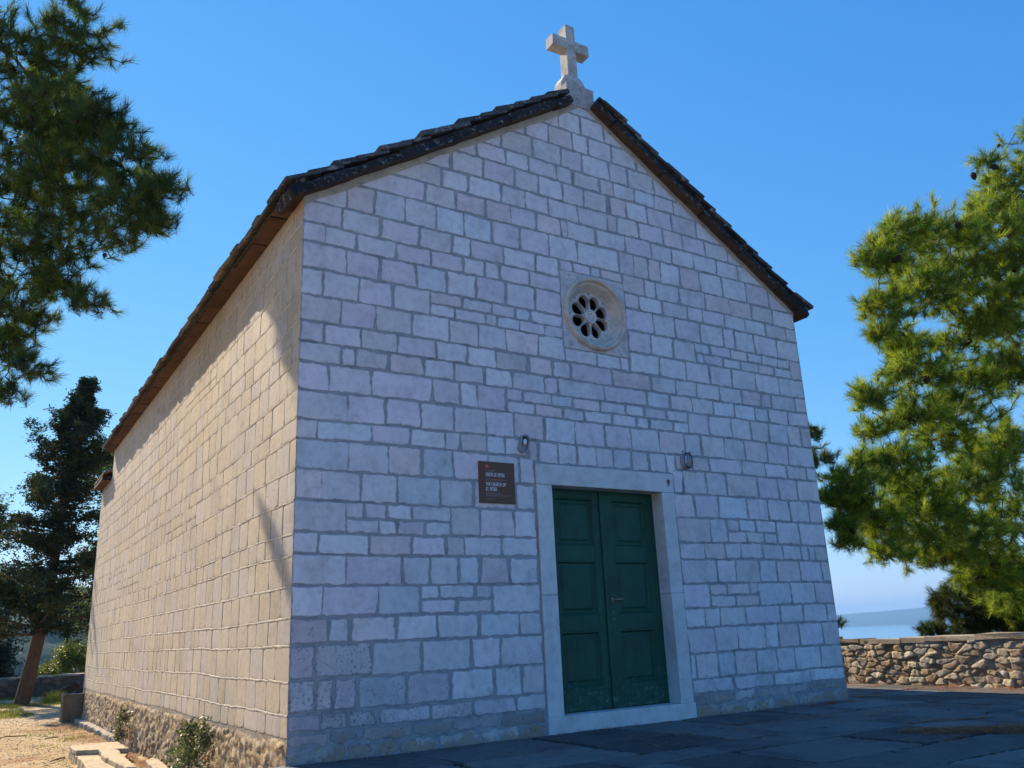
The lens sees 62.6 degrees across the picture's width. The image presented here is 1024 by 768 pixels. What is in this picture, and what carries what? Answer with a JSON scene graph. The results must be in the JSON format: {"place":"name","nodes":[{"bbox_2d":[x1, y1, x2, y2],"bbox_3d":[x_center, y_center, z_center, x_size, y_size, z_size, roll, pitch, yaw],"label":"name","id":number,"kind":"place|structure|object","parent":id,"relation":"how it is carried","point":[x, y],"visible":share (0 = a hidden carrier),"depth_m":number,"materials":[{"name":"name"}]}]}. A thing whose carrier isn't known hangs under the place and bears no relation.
{"place":"outdoors","nodes":[
{"label":"outdoors","id":0,"kind":"place"},
{"bbox_2d":[0,692,75,719],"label":"grass","id":1,"kind":"structure","parent":0,"point":[10,714],"depth_m":20.91,"materials":[{"name":"green plant"}]},
{"bbox_2d":[1,583,90,677],"bbox_3d":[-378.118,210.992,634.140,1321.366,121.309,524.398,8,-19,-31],"label":"hillside","id":2,"kind":"structure","parent":0,"point":[50,644],"depth_m":521.12,"materials":[{"name":"green plant"}]},
{"bbox_2d":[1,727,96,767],"bbox_3d":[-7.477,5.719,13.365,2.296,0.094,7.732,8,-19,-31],"label":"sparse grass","id":3,"kind":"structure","parent":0,"point":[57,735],"depth_m":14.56,"materials":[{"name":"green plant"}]},
{"bbox_2d":[0,696,147,767],"bbox_3d":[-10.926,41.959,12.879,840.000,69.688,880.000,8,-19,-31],"label":"ground","id":4,"kind":"structure","parent":0,"point":[45,711],"depth_m":14.16,"materials":[{"name":"beige gravel"}]},
{"bbox_2d":[0,568,30,677],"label":"broadleaf tree","id":5,"kind":"object","parent":4,"relation":"on","point":[7,654],"visible":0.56,"depth_m":28.20,"materials":[{"name":"green plant"}]},
{"bbox_2d":[0,487,37,608],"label":"broadleaf tree","id":6,"kind":"object","parent":4,"relation":"on","point":[7,532],"visible":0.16,"depth_m":32.68,"materials":[{"name":"green plant"}]},
{"bbox_2d":[0,673,84,698],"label":"boundary wall","id":7,"kind":"structure","parent":4,"relation":"on","point":[43,684],"depth_m":26.35,"materials":[{"name":"stone"}]},
{"bbox_2d":[33,689,65,703],"bbox_3d":[-12.692,8.633,23.319,0.832,0.440,1.015,-4,-17,5],"label":"grass tuft","id":8,"kind":"object","parent":4,"relation":"on","point":[54,697],"visible":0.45,"depth_m":23.19,"materials":[{"name":"green plant"}]},
{"bbox_2d":[0,375,116,705],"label":"cypress tree","id":9,"kind":"object","parent":4,"relation":"on","point":[81,417],"visible":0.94,"depth_m":23.75,"materials":[{"name":"green plant"}]},
{"bbox_2d":[44,681,78,695],"bbox_3d":[-13.762,9.332,25.752,0.275,0.410,0.948,-16,-21,39],"label":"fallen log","id":10,"kind":"object","parent":4,"relation":"on","point":[71,687],"visible":0.55,"depth_m":25.80,"materials":[{"name":"brown wood"}]},
{"bbox_2d":[36,638,87,676],"bbox_3d":[-16.688,11.130,31.838,2.028,3.394,3.261,-15,-20,36],"label":"round shrub","id":11,"kind":"object","parent":4,"relation":"on","point":[69,658],"visible":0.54,"depth_m":31.71,"materials":[{"name":"green plant"}]},
{"bbox_2d":[59,693,83,722],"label":"stone block","id":12,"kind":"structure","parent":4,"relation":"on","point":[71,707],"depth_m":17.46,"materials":[{"name":"grey stone"}]},
{"bbox_2d":[0,702,146,767],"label":"fallen needles","id":13,"kind":"object","parent":4,"relation":"on","point":[138,762],"visible":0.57,"depth_m":13.94,"materials":[{"name":"brown plant"}]},
{"bbox_2d":[53,452,113,641],"bbox_3d":[-15.954,7.984,34.919,3.813,11.510,6.098,-14,-20,33],"label":"pine tree","id":14,"kind":"object","parent":4,"relation":"on","point":[85,606],"visible":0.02,"depth_m":33.62,"materials":[{"name":"green plant"}]},
{"bbox_2d":[74,718,116,741],"bbox_3d":[-7.574,6.343,15.285,0.235,0.220,5.198,8,-19,-31],"label":"plinth stone","id":15,"kind":"object","parent":4,"relation":"on","point":[84,725],"visible":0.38,"depth_m":15.16,"materials":[{"name":"grey stone"}]},
{"bbox_2d":[0,0,195,410],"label":"pine tree","id":16,"kind":"object","parent":4,"relation":"on","point":[53,147],"visible":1,"depth_m":9.77,"materials":[{"name":"green plant"}]},
{"bbox_2d":[68,742,136,767],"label":"carved slab","id":17,"kind":"structure","parent":4,"relation":"on","point":[104,755],"depth_m":10.85,"materials":[{"name":"stone"}]},
{"bbox_2d":[110,705,132,741],"bbox_3d":[-5.831,5.113,12.579,0.343,0.597,0.595,8,-19,-31],"label":"wall sapling","id":18,"kind":"object","parent":4,"relation":"on","point":[123,715],"visible":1,"depth_m":12.51,"materials":[{"name":"green plant"}]},
{"bbox_2d":[145,758,166,767],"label":"stone fragment","id":19,"kind":"object","parent":4,"relation":"on","point":[153,763],"visible":0.95,"depth_m":9.78,"materials":[{"name":"stone"}]},
{"bbox_2d":[165,714,217,767],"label":"garden shrub","id":20,"kind":"object","parent":4,"relation":"on","point":[185,752],"visible":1,"depth_m":8.32,"materials":[{"name":"green plant"}]},
{"bbox_2d":[81,24,848,767],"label":"stone church","id":21,"kind":"structure","parent":4,"relation":"on","point":[311,548],"depth_m":9.12,"materials":[{"name":"stone"}]},
{"bbox_2d":[478,461,515,503],"bbox_3d":[-0.150,0.989,8.437,0.416,0.416,0.019,8,-19,-31],"label":"information sign","id":22,"kind":"object","parent":21,"relation":"attached to","point":[497,482],"visible":1,"depth_m":8.43,"materials":[{"name":"brown metal"}]},
{"bbox_2d":[517,434,529,452],"bbox_3d":[0.122,0.618,8.712,0.104,0.196,0.058,23,-27,-25],"label":"wall lamp","id":23,"kind":"object","parent":21,"relation":"attached to","point":[523,443],"visible":1,"depth_m":8.71,"materials":[{"name":"grey paint"}]},
{"bbox_2d":[552,488,612,712],"bbox_3d":[0.678,2.227,8.820,0.756,2.249,0.045,8,-19,-31],"label":"door leaf","id":24,"kind":"structure","parent":21,"relation":"in","point":[586,676],"depth_m":8.82,"materials":[{"name":"green paint"}]},
{"bbox_2d":[560,270,628,357],"bbox_3d":[0.896,-0.777,9.858,0.929,0.942,0.341,8,-19,-31],"label":"rose window","id":25,"kind":"structure","parent":21,"relation":"in","point":[593,309],"depth_m":9.85,"materials":[{"name":"stone"}]},
{"bbox_2d":[598,491,669,707],"bbox_3d":[1.327,2.306,9.181,0.784,2.249,0.107,8,-19,-31],"label":"door leaf","id":26,"kind":"structure","parent":21,"relation":"in","point":[638,668],"depth_m":9.18,"materials":[{"name":"green paint"}]},
{"bbox_2d":[680,451,692,469],"bbox_3d":[2.055,0.893,9.865,0.136,0.224,0.098,8,-19,-31],"label":"wall lamp","id":27,"kind":"object","parent":21,"relation":"attached to","point":[685,460],"visible":1,"depth_m":9.84,"materials":[{"name":"grey paint"}]},
{"bbox_2d":[808,422,847,629],"bbox_3d":[5.670,3.820,16.715,2.046,5.980,3.132,8,-19,-31],"label":"pine tree","id":28,"kind":"object","parent":4,"relation":"on","point":[824,457],"visible":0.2,"depth_m":16.40,"materials":[{"name":"green plant"}]},
{"bbox_2d":[818,119,1023,630],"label":"pine tree","id":29,"kind":"object","parent":4,"relation":"on","point":[857,517],"visible":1,"depth_m":12.53,"materials":[{"name":"green plant"}]},
{"bbox_2d":[909,522,1023,635],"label":"pine tree","id":30,"kind":"object","parent":4,"relation":"on","point":[942,600],"visible":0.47,"depth_m":15.41,"materials":[{"name":"green plant"}]},
{"bbox_2d":[0,0,1023,614],"label":"sky","id":31,"kind":"structure","parent":0,"point":[799,122],"materials":[{"name":"blue"}]},
{"bbox_2d":[122,734,985,767],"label":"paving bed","id":32,"kind":"object","parent":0,"point":[454,764],"depth_m":6.58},
{"bbox_2d":[840,632,1023,687],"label":"boundary wall","id":33,"kind":"structure","parent":32,"relation":"on","point":[992,659],"depth_m":12.37,"materials":[{"name":"stone"}]},
{"bbox_2d":[288,684,1023,767],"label":"paving","id":34,"kind":"structure","parent":0,"point":[882,747],"depth_m":6.99,"materials":[{"name":"stone"}]},
{"bbox_2d":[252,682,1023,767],"bbox_3d":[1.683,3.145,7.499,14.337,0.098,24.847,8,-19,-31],"label":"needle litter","id":35,"kind":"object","parent":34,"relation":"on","point":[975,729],"visible":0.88,"depth_m":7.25,"materials":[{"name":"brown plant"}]},
{"bbox_2d":[838,622,962,638],"bbox_3d":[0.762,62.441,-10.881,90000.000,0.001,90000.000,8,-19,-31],"label":"sea","id":36,"kind":"structure","parent":0,"point":[885,631],"depth_m":3803.87,"materials":[{"name":"liquid"}]},
{"bbox_2d":[837,607,973,626],"bbox_3d":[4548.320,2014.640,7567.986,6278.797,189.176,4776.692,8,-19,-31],"label":"island","id":37,"kind":"structure","parent":0,"point":[905,616],"depth_m":7047.53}
]}

